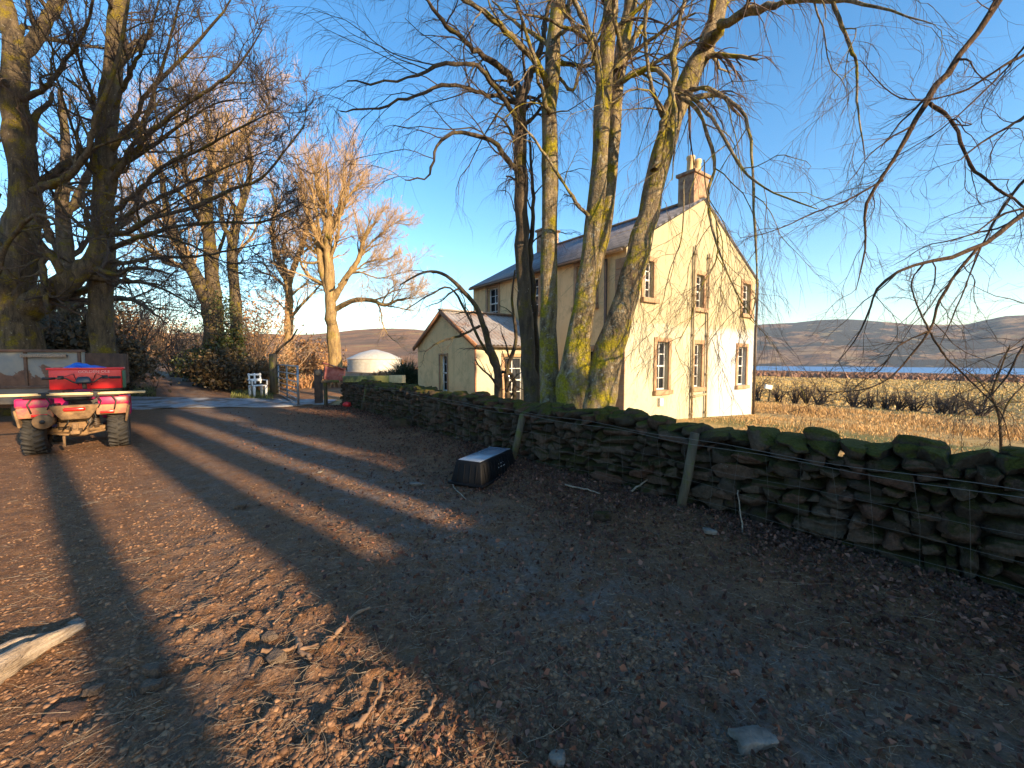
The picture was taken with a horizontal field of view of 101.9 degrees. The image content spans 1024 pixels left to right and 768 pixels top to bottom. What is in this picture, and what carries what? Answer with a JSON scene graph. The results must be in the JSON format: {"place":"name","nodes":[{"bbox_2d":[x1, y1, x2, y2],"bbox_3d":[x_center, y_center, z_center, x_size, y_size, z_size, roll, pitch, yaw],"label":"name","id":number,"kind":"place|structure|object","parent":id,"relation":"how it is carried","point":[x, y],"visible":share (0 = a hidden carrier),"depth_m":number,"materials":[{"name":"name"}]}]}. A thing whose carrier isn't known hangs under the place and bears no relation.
{"place":"outdoors","nodes":[
{"label":"outdoors","id":0,"kind":"place"},
{"bbox_2d":[131,396,336,409],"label":"concrete path","id":1,"kind":"structure","parent":0,"point":[142,403],"depth_m":13.53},
{"bbox_2d":[0,328,1023,767],"bbox_3d":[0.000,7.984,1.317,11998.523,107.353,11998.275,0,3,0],"label":"ground","id":2,"kind":"structure","parent":0,"point":[168,442],"depth_m":2.55,"materials":[{"name":"soil"}]},
{"bbox_2d":[0,631,52,652],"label":"branch splinter","id":3,"kind":"object","parent":2,"relation":"on","point":[7,645],"visible":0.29,"depth_m":2.02,"materials":[{"name":"brown wood"}]},
{"bbox_2d":[0,349,129,421],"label":"trailer","id":4,"kind":"object","parent":2,"relation":"on","point":[23,371],"visible":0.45,"depth_m":8.49,"materials":[{"name":"paint"}]},
{"bbox_2d":[41,700,89,722],"bbox_3d":[-1.825,1.346,1.706,0.148,0.029,0.091,0,3,0],"label":"stone","id":5,"kind":"object","parent":2,"relation":"on","point":[78,708],"visible":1,"depth_m":1.69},
{"bbox_2d":[13,373,131,454],"bbox_3d":[-7.305,0.432,7.072,1.236,1.208,2.146,-3,4,-40],"label":"quad bike","id":6,"kind":"object","parent":2,"relation":"on","point":[42,427],"visible":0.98,"depth_m":6.49,"materials":[{"name":"metal"}]},
{"bbox_2d":[38,392,50,409],"bbox_3d":[-6.903,0.259,6.138,0.122,0.259,0.122,-3,4,-40],"label":"strap","id":7,"kind":"object","parent":6,"relation":"attached to","point":[43,395],"visible":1,"depth_m":6.10,"materials":[{"name":"fabric"}]},
{"bbox_2d":[0,391,144,396],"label":"wooden plank","id":8,"kind":"object","parent":6,"relation":"on","point":[56,394],"visible":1,"depth_m":6.29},
{"bbox_2d":[46,367,125,389],"bbox_3d":[-7.778,-0.114,7.629,0.980,0.378,0.595,-3,4,-40],"label":"plastic crate","id":9,"kind":"object","parent":6,"relation":"on","point":[61,384],"visible":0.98,"depth_m":7.43,"materials":[{"name":"red"}]},
{"bbox_2d":[63,362,106,367],"bbox_3d":[-7.773,-0.176,7.616,0.600,0.442,0.460,-3,4,-40],"label":"tarpaulin","id":10,"kind":"object","parent":9,"relation":"in","point":[78,365],"visible":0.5,"depth_m":7.50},
{"bbox_2d":[90,391,101,406],"bbox_3d":[-6.493,0.238,6.488,0.122,0.259,0.122,-3,4,-40],"label":"strap","id":11,"kind":"object","parent":6,"relation":"attached to","point":[95,393],"visible":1,"depth_m":6.45,"materials":[{"name":"fabric"}]},
{"bbox_2d":[67,617,86,625],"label":"stone","id":12,"kind":"object","parent":2,"relation":"on","point":[76,620],"visible":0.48,"depth_m":2.25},
{"bbox_2d":[40,305,123,352],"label":"bramble bush","id":13,"kind":"object","parent":2,"relation":"on","point":[71,315],"visible":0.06,"depth_m":13.14,"materials":[{"name":"brown plant"}]},
{"bbox_2d":[46,272,127,337],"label":"hawthorn bush","id":14,"kind":"object","parent":2,"relation":"on","point":[56,310],"visible":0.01,"depth_m":20.69,"materials":[{"name":"brown plant"}]},
{"bbox_2d":[80,682,106,696],"bbox_3d":[-1.832,1.339,1.815,0.076,0.041,0.060,0,3,0],"label":"stone","id":15,"kind":"object","parent":2,"relation":"on","point":[95,689],"visible":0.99,"depth_m":1.80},
{"bbox_2d":[51,296,150,349],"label":"bare thicket","id":16,"kind":"object","parent":2,"relation":"on","point":[84,316],"visible":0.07,"depth_m":14.74,"materials":[{"name":"brown plant"}]},
{"bbox_2d":[0,0,216,416],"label":"sycamore tree","id":17,"kind":"object","parent":2,"relation":"on","point":[28,302],"visible":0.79,"depth_m":10.39,"materials":[{"name":"brown plant"}]},
{"bbox_2d":[40,308,185,393],"bbox_3d":[-14.377,-1.016,13.408,6.280,3.279,3.630,0,3,0],"label":"bramble bush","id":18,"kind":"object","parent":2,"relation":"on","point":[134,356],"visible":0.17,"depth_m":13.35,"materials":[{"name":"green plant"}]},
{"bbox_2d":[57,284,172,360],"bbox_3d":[-24.785,-3.322,23.809,8.700,5.983,5.865,0,3,0],"label":"hawthorn bush","id":19,"kind":"object","parent":2,"relation":"on","point":[126,315],"visible":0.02,"depth_m":24.37,"materials":[{"name":"brown plant"}]},
{"bbox_2d":[0,35,238,396],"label":"sycamore tree","id":20,"kind":"object","parent":2,"relation":"on","point":[70,252],"visible":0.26,"depth_m":15.95,"materials":[{"name":"brown plant"}]},
{"bbox_2d":[80,305,167,357],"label":"hawthorn bush","id":21,"kind":"object","parent":2,"relation":"on","point":[132,327],"visible":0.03,"depth_m":21.35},
{"bbox_2d":[117,332,155,394],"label":"holly bush","id":22,"kind":"object","parent":2,"relation":"on","point":[131,387],"visible":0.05,"depth_m":15.26,"materials":[{"name":"green plant"}]},
{"bbox_2d":[114,303,169,356],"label":"hawthorn bush","id":23,"kind":"object","parent":2,"relation":"on","point":[136,322],"visible":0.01,"depth_m":38.38,"materials":[{"name":"plant"}]},
{"bbox_2d":[75,289,213,385],"bbox_3d":[-16.148,-2.785,17.510,5.807,6.055,5.126,3,4,38],"label":"bare thicket","id":24,"kind":"object","parent":2,"relation":"on","point":[147,334],"visible":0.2,"depth_m":18.01,"materials":[{"name":"brown plant"}]},
{"bbox_2d":[141,661,160,678],"bbox_3d":[-1.641,1.306,1.896,0.096,0.049,0.068,0,3,0],"label":"stone","id":25,"kind":"object","parent":2,"relation":"on","point":[152,670],"visible":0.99,"depth_m":1.88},
{"bbox_2d":[139,677,165,694],"bbox_3d":[-1.582,1.328,1.825,0.085,0.048,0.058,-1,3,-12],"label":"stone","id":26,"kind":"object","parent":2,"relation":"on","point":[151,685],"visible":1,"depth_m":1.81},
{"bbox_2d":[114,274,201,370],"bbox_3d":[-28.519,-5.130,31.532,9.858,8.386,7.718,0,3,0],"label":"bare thicket","id":27,"kind":"object","parent":2,"relation":"on","point":[156,325],"visible":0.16,"depth_m":31.90,"materials":[{"name":"brown plant"}]},
{"bbox_2d":[116,308,199,353],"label":"hawthorn bush","id":28,"kind":"object","parent":2,"relation":"on","point":[167,326],"visible":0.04,"depth_m":66.31,"materials":[{"name":"plant"}]},
{"bbox_2d":[131,299,202,376],"bbox_3d":[-20.714,-2.834,24.876,5.567,4.949,5.545,2,4,34],"label":"bare thicket","id":29,"kind":"object","parent":2,"relation":"on","point":[171,355],"visible":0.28,"depth_m":24.68,"materials":[{"name":"brown plant"}]},
{"bbox_2d":[30,21,304,386],"bbox_3d":[-14.554,-7.587,19.906,9.547,18.368,8.680,0,3,0],"label":"sycamore tree","id":30,"kind":"object","parent":2,"relation":"on","point":[237,337],"visible":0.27,"depth_m":19.49,"materials":[{"name":"brown plant"}]},
{"bbox_2d":[0,0,340,396],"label":"sycamore tree","id":31,"kind":"object","parent":2,"relation":"on","point":[100,322],"visible":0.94,"depth_m":9.94,"materials":[{"name":"brown plant"}]},
{"bbox_2d":[160,318,202,361],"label":"hawthorn bush","id":32,"kind":"object","parent":2,"relation":"on","point":[185,341],"visible":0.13,"depth_m":42.98,"materials":[{"name":"plant"}]},
{"bbox_2d":[169,344,200,381],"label":"ivy bush","id":33,"kind":"object","parent":2,"relation":"on","point":[186,376],"visible":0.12,"depth_m":21.49,"materials":[{"name":"green plant"}]},
{"bbox_2d":[122,386,273,398],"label":"verge grass","id":34,"kind":"structure","parent":2,"relation":"on","point":[236,391],"depth_m":15.84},
{"bbox_2d":[170,339,267,388],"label":"ivy bush","id":35,"kind":"object","parent":2,"relation":"on","point":[210,362],"visible":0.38,"depth_m":18.00,"materials":[{"name":"green plant"}]},
{"bbox_2d":[191,356,281,391],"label":"bramble bush","id":36,"kind":"object","parent":2,"relation":"on","point":[237,381],"visible":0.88,"depth_m":17.19,"materials":[{"name":"green plant"}]},
{"bbox_2d":[233,503,246,509],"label":"stone","id":37,"kind":"object","parent":2,"relation":"on","point":[242,506],"visible":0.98,"depth_m":4.06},
{"bbox_2d":[247,373,267,396],"bbox_3d":[-9.598,0.034,15.648,0.613,0.879,0.550,3,4,40],"label":"garden chair","id":38,"kind":"object","parent":2,"relation":"on","point":[260,379],"visible":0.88,"depth_m":15.64,"materials":[{"name":"white paint"}]},
{"bbox_2d":[216,355,310,388],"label":"bramble bush","id":39,"kind":"object","parent":2,"relation":"on","point":[283,369],"visible":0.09,"depth_m":18.63,"materials":[{"name":"brown plant"}]},
{"bbox_2d":[225,296,306,368],"bbox_3d":[-14.202,-2.513,22.257,6.302,4.918,3.898,0,3,0],"label":"bare thicket","id":40,"kind":"object","parent":2,"relation":"on","point":[260,350],"visible":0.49,"depth_m":21.85,"materials":[{"name":"brown plant"}]},
{"bbox_2d":[261,630,277,641],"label":"stone","id":41,"kind":"object","parent":2,"relation":"on","point":[269,635],"visible":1,"depth_m":2.13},
{"bbox_2d":[224,285,326,377],"bbox_3d":[-14.341,-2.835,23.871,5.228,5.670,5.202,2,4,37],"label":"hawthorn bush","id":42,"kind":"object","parent":2,"relation":"on","point":[279,338],"visible":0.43,"depth_m":23.97,"materials":[{"name":"plant"}]},
{"bbox_2d":[265,647,286,663],"bbox_3d":[-1.115,1.292,1.956,0.085,0.054,0.077,1,4,20],"label":"stone","id":43,"kind":"object","parent":2,"relation":"on","point":[278,655],"visible":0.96,"depth_m":1.95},
{"bbox_2d":[269,329,297,393],"bbox_3d":[-9.167,-0.767,16.690,1.124,2.916,0.336,-1,3,-15],"label":"gatepost","id":44,"kind":"object","parent":2,"relation":"on","point":[273,380],"visible":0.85,"depth_m":16.50,"materials":[{"name":"green wood"}]},
{"bbox_2d":[277,364,299,404],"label":"field gate","id":45,"kind":"structure","parent":2,"relation":"on","point":[297,382],"depth_m":14.37,"materials":[{"name":"metal"}]},
{"bbox_2d":[239,166,349,375],"bbox_3d":[-13.636,-6.619,26.503,6.956,14.895,5.950,0,3,0],"label":"ash tree","id":46,"kind":"object","parent":2,"relation":"on","point":[289,297],"visible":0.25,"depth_m":26.57,"materials":[{"name":"brown plant"}]},
{"bbox_2d":[278,332,348,375],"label":"hawthorn bush","id":47,"kind":"object","parent":2,"relation":"on","point":[311,358],"visible":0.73,"depth_m":26.58,"materials":[{"name":"plant"}]},
{"bbox_2d":[314,369,322,402],"bbox_3d":[-6.333,0.146,13.616,0.240,1.250,0.230,0,3,0],"label":"gatepost","id":48,"kind":"object","parent":2,"relation":"on","point":[318,387],"visible":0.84,"depth_m":13.54,"materials":[{"name":"wood"}]},
{"bbox_2d":[231,360,416,389],"bbox_3d":[-14.673,-1.523,37.628,27.349,1.654,39.926,-1,4,-21],"label":"bracken","id":49,"kind":"object","parent":2,"relation":"on","point":[306,382],"visible":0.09,"depth_m":20.26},
{"bbox_2d":[321,362,345,404],"bbox_3d":[-5.530,0.052,12.884,0.732,1.453,0.511,-2,4,-29],"label":"letter box","id":50,"kind":"object","parent":2,"relation":"on","point":[334,374],"visible":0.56,"depth_m":12.73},
{"bbox_2d":[248,103,438,367],"bbox_3d":[-9.284,-7.041,24.444,11.185,16.001,8.129,0,3,0],"label":"ash tree","id":51,"kind":"object","parent":2,"relation":"on","point":[323,250],"visible":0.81,"depth_m":23.26,"materials":[{"name":"brown plant"}]},
{"bbox_2d":[342,402,350,406],"bbox_3d":[-4.875,0.605,12.239,0.234,0.171,0.205,1,4,22],"label":"buoy","id":52,"kind":"object","parent":2,"relation":"on","point":[347,404],"visible":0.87,"depth_m":12.17,"materials":[{"name":"red plastic"}]},
{"bbox_2d":[261,606,436,733],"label":"roots","id":53,"kind":"object","parent":2,"relation":"on","point":[363,717],"visible":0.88,"depth_m":1.79,"materials":[{"name":"brown plant"}]},
{"bbox_2d":[347,350,401,372],"bbox_3d":[-11.556,-1.946,34.946,4.420,1.897,4.420,0,3,0],"label":"water tank","id":54,"kind":"object","parent":2,"relation":"on","point":[371,361],"visible":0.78,"depth_m":33.16,"materials":[{"name":"grey"}]},
{"bbox_2d":[380,353,417,384],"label":"bush","id":55,"kind":"object","parent":2,"relation":"on","point":[409,372],"visible":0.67,"depth_m":17.19,"materials":[{"name":"green plant"}]},
{"bbox_2d":[409,482,423,485],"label":"stone","id":56,"kind":"object","parent":2,"relation":"on","point":[416,483],"visible":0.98,"depth_m":4.80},
{"bbox_2d":[251,0,609,402],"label":"beech tree","id":57,"kind":"object","parent":2,"relation":"on","point":[526,299],"visible":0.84,"depth_m":6.60,"materials":[{"name":"brown plant"}]},
{"bbox_2d":[384,257,538,399],"bbox_3d":[-0.927,-0.572,8.279,3.074,4.014,1.845,0,3,0],"label":"elder tree","id":58,"kind":"object","parent":2,"relation":"on","point":[490,352],"visible":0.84,"depth_m":8.10,"materials":[{"name":"brown plant"}]},
{"bbox_2d":[412,308,523,400],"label":"outbuilding","id":59,"kind":"structure","parent":2,"relation":"on","point":[460,371],"depth_m":13.14,"materials":[{"name":"white paint"}]},
{"bbox_2d":[438,353,448,390],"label":"window","id":60,"kind":"structure","parent":59,"relation":"in","point":[445,364],"depth_m":13.82,"materials":[{"name":"white paint"}]},
{"bbox_2d":[501,353,523,400],"bbox_3d":[0.082,-0.096,12.821,0.884,1.685,0.732,0,3,0],"label":"window","id":61,"kind":"structure","parent":59,"relation":"in","point":[516,359],"depth_m":13.00,"materials":[{"name":"white paint"}]},
{"bbox_2d":[469,681,484,695],"bbox_3d":[-0.153,1.321,1.803,0.071,0.036,0.060,0,3,0],"label":"stone","id":62,"kind":"object","parent":2,"relation":"on","point":[476,690],"visible":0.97,"depth_m":1.79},
{"bbox_2d":[447,447,514,488],"bbox_3d":[-0.322,0.987,5.087,0.470,0.272,0.980,2,4,25],"label":"storage tub","id":63,"kind":"object","parent":2,"relation":"on","point":[484,468],"visible":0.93,"depth_m":4.76,"materials":[{"name":"black plastic"}]},
{"bbox_2d":[339,0,642,402],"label":"beech tree","id":64,"kind":"object","parent":2,"relation":"on","point":[548,361],"visible":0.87,"depth_m":6.56,"materials":[{"name":"brown plant"}]},
{"bbox_2d":[0,411,1023,767],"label":"straw","id":65,"kind":"object","parent":2,"relation":"on","point":[724,675],"visible":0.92,"depth_m":1.93,"materials":[{"name":"plant"}]},
{"bbox_2d":[0,414,1023,767],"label":"pebbles","id":66,"kind":"object","parent":2,"relation":"on","point":[366,734],"visible":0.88,"depth_m":1.83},
{"bbox_2d":[0,404,1023,767],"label":"fallen leaves","id":67,"kind":"object","parent":2,"relation":"on","point":[986,596],"depth_m":2.28,"materials":[{"name":"plant"}]},
{"bbox_2d":[565,484,599,493],"bbox_3d":[0.731,1.081,4.281,0.432,0.025,0.043,3,5,43],"label":"stick","id":68,"kind":"object","parent":67,"relation":"on","point":[580,488],"visible":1,"depth_m":4.30,"materials":[{"name":"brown wood"}]},
{"bbox_2d":[631,479,647,491],"bbox_3d":[1.317,1.041,4.265,0.264,0.132,0.028,-1,4,-24],"label":"stick","id":69,"kind":"object","parent":67,"relation":"on","point":[634,488],"visible":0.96,"depth_m":4.25,"materials":[{"name":"grey wood"}]},
{"bbox_2d":[548,749,565,767],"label":"stone","id":70,"kind":"object","parent":2,"relation":"on","point":[557,757],"visible":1,"depth_m":1.48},
{"bbox_2d":[592,511,611,521],"bbox_3d":[0.797,1.178,3.683,0.170,0.101,0.109,1,3,19],"label":"stone","id":71,"kind":"object","parent":2,"relation":"on","point":[602,516],"visible":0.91,"depth_m":3.65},
{"bbox_2d":[468,155,758,418],"bbox_3d":[3.768,-2.990,16.409,8.030,8.860,7.990,-2,4,-37],"label":"farmhouse","id":72,"kind":"object","parent":2,"relation":"on","point":[491,292],"visible":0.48,"depth_m":13.05,"materials":[{"name":"white paint"}]},
{"bbox_2d":[485,283,499,312],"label":"window","id":73,"kind":"structure","parent":72,"relation":"in","point":[494,293],"depth_m":16.31,"materials":[{"name":"white paint"}]},
{"bbox_2d":[531,272,540,316],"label":"window","id":74,"kind":"structure","parent":72,"relation":"in","point":[538,282],"depth_m":13.90,"materials":[{"name":"white paint"}]},
{"bbox_2d":[571,262,598,311],"bbox_3d":[2.152,-2.905,12.200,0.160,1.465,1.020,-2,4,-37],"label":"window","id":75,"kind":"structure","parent":72,"relation":"in","point":[575,265],"depth_m":12.49,"materials":[{"name":"white paint"}]},
{"bbox_2d":[640,256,658,303],"bbox_3d":[3.821,-2.929,11.664,0.720,1.290,0.274,-2,4,-37],"label":"window","id":76,"kind":"structure","parent":72,"relation":"in","point":[643,283],"depth_m":11.76,"materials":[{"name":"white paint"}]},
{"bbox_2d":[652,337,673,395],"bbox_3d":[4.405,-0.526,12.237,0.902,1.677,0.274,-2,4,-37],"label":"window","id":77,"kind":"structure","parent":72,"relation":"in","point":[661,369],"depth_m":12.36,"materials":[{"name":"white paint"}]},
{"bbox_2d":[690,340,705,391],"bbox_3d":[5.956,-0.593,13.386,0.750,1.649,0.274,-2,4,-37],"label":"window","id":78,"kind":"structure","parent":72,"relation":"in","point":[695,386],"depth_m":13.51,"materials":[{"name":"white paint"}]},
{"bbox_2d":[692,270,708,312],"bbox_3d":[5.968,-2.948,13.259,0.781,1.306,0.274,-2,4,-37],"label":"window","id":79,"kind":"structure","parent":72,"relation":"in","point":[698,280],"depth_m":13.37,"materials":[{"name":"white paint"}]},
{"bbox_2d":[734,343,749,388],"bbox_3d":[8.361,-0.654,15.171,0.956,1.651,0.274,-2,4,-37],"label":"window","id":80,"kind":"structure","parent":72,"relation":"in","point":[738,373],"depth_m":15.33,"materials":[{"name":"white paint"}]},
{"bbox_2d":[740,279,753,317],"bbox_3d":[8.517,-3.095,15.145,0.887,1.347,0.274,-2,4,-37],"label":"window","id":81,"kind":"structure","parent":72,"relation":"in","point":[743,294],"depth_m":15.28,"materials":[{"name":"white paint"}]},
{"bbox_2d":[340,379,1023,594],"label":"drystone wall","id":82,"kind":"structure","parent":2,"relation":"on","point":[932,458],"depth_m":3.31,"materials":[{"name":"stone"}]},
{"bbox_2d":[343,375,405,382],"bbox_3d":[-3.971,-0.147,11.811,2.429,0.254,0.130,2,4,30],"label":"timber rail","id":83,"kind":"object","parent":82,"relation":"on","point":[396,378],"visible":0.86,"depth_m":11.59,"materials":[{"name":"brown wood"}]},
{"bbox_2d":[340,382,1023,588],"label":"wire fence","id":84,"kind":"object","parent":2,"relation":"on","point":[686,478],"visible":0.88,"depth_m":3.81,"materials":[{"name":"grey"}]},
{"bbox_2d":[702,527,716,534],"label":"stone","id":85,"kind":"object","parent":2,"relation":"on","point":[709,531],"visible":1,"depth_m":3.25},
{"bbox_2d":[464,0,1010,431],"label":"beech tree","id":86,"kind":"object","parent":2,"relation":"on","point":[584,379],"visible":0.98,"depth_m":6.05,"materials":[{"name":"brown plant"}]},
{"bbox_2d":[737,490,742,530],"bbox_3d":[1.819,1.075,3.291,0.020,0.431,0.161,0,3,6],"label":"stick","id":87,"kind":"object","parent":2,"relation":"on","point":[740,511],"visible":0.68,"depth_m":3.31,"materials":[{"name":"grey wood"}]},
{"bbox_2d":[727,725,779,756],"bbox_3d":[0.912,1.344,1.574,0.180,0.055,0.093,-1,3,-14],"label":"stone","id":88,"kind":"object","parent":2,"relation":"on","point":[757,738],"visible":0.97,"depth_m":1.55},
{"bbox_2d":[752,373,773,400],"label":"hedge shrub","id":89,"kind":"object","parent":2,"relation":"on","point":[757,394],"visible":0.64,"depth_m":26.95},
{"bbox_2d":[764,384,772,400],"bbox_3d":[15.791,0.627,25.578,0.459,1.219,0.120,0,3,0],"label":"marker post","id":90,"kind":"object","parent":2,"relation":"on","point":[769,387],"visible":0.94,"depth_m":25.50,"materials":[{"name":"white paint"}]},
{"bbox_2d":[763,379,791,402],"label":"hedge shrub","id":91,"kind":"object","parent":2,"relation":"on","point":[776,394],"visible":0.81,"depth_m":25.83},
{"bbox_2d":[784,381,809,403],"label":"hedge shrub","id":92,"kind":"object","parent":2,"relation":"on","point":[795,398],"visible":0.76,"depth_m":25.50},
{"bbox_2d":[792,380,818,403],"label":"hedge shrub","id":93,"kind":"object","parent":2,"relation":"on","point":[803,397],"visible":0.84,"depth_m":25.07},
{"bbox_2d":[807,381,836,405],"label":"hedge shrub","id":94,"kind":"object","parent":2,"relation":"on","point":[815,396],"visible":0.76,"depth_m":24.50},
{"bbox_2d":[831,381,886,407],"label":"hedge shrub","id":95,"kind":"object","parent":2,"relation":"on","point":[854,403],"visible":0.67,"depth_m":23.63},
{"bbox_2d":[857,390,880,408],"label":"hedge shrub","id":96,"kind":"object","parent":2,"relation":"on","point":[868,400],"visible":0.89,"depth_m":23.13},
{"bbox_2d":[725,0,1023,451],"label":"overhanging tree","id":97,"kind":"object","parent":2,"relation":"on","point":[947,74],"visible":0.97,"depth_m":4.17,"materials":[{"name":"brown plant"}]},
{"bbox_2d":[756,385,1003,407],"bbox_3d":[27.833,0.969,31.608,15.986,1.318,0.090,2,4,34],"label":"field fence","id":98,"kind":"object","parent":2,"relation":"on","point":[906,395],"visible":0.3,"depth_m":29.82,"materials":[{"name":"brown wood"}]},
{"bbox_2d":[874,390,897,409],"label":"hedge shrub","id":99,"kind":"object","parent":2,"relation":"on","point":[884,405],"visible":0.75,"depth_m":22.56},
{"bbox_2d":[752,376,1023,421],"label":"field grass","id":100,"kind":"structure","parent":2,"relation":"on","point":[784,386],"depth_m":84.75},
{"bbox_2d":[752,370,1023,382],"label":"shore scrub","id":101,"kind":"object","parent":2,"relation":"on","point":[906,375],"visible":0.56,"depth_m":304.41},
{"bbox_2d":[889,385,927,411],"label":"hedge shrub","id":102,"kind":"object","parent":2,"relation":"on","point":[899,406],"visible":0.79,"depth_m":22.11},
{"bbox_2d":[898,384,935,410],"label":"hedge shrub","id":103,"kind":"object","parent":2,"relation":"on","point":[913,406],"visible":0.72,"depth_m":21.92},
{"bbox_2d":[927,389,961,413],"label":"hedge shrub","id":104,"kind":"object","parent":2,"relation":"on","point":[938,409],"visible":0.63,"depth_m":21.03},
{"bbox_2d":[932,391,984,414],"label":"hedge shrub","id":105,"kind":"object","parent":2,"relation":"on","point":[950,408],"visible":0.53,"depth_m":20.52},
{"bbox_2d":[947,327,1023,448],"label":"thorn tree","id":106,"kind":"object","parent":2,"relation":"on","point":[999,425],"visible":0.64,"depth_m":6.44,"materials":[{"name":"brown plant"}]},
{"bbox_2d":[947,387,1023,415],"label":"hedge shrub","id":107,"kind":"object","parent":2,"relation":"on","point":[987,412],"visible":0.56,"depth_m":19.97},
{"bbox_2d":[0,0,1023,333],"label":"sky","id":108,"kind":"structure","parent":0,"point":[458,255],"materials":[{"name":"blue"}]},
{"bbox_2d":[677,397,1023,455],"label":"dead grass","id":109,"kind":"structure","parent":0,"point":[787,409],"depth_m":13.84,"materials":[{"name":"plant"}]},
{"bbox_2d":[753,315,1023,367],"bbox_3d":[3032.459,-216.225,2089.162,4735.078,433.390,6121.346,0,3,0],"label":"hills","id":110,"kind":"structure","parent":0,"point":[1011,328],"depth_m":2170.96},
{"bbox_2d":[756,366,1023,374],"bbox_3d":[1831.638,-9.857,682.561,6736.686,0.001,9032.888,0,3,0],"label":"loch water","id":111,"kind":"structure","parent":0,"point":[904,369],"depth_m":1298.44,"materials":[{"name":"blue liquid"}]}
]}

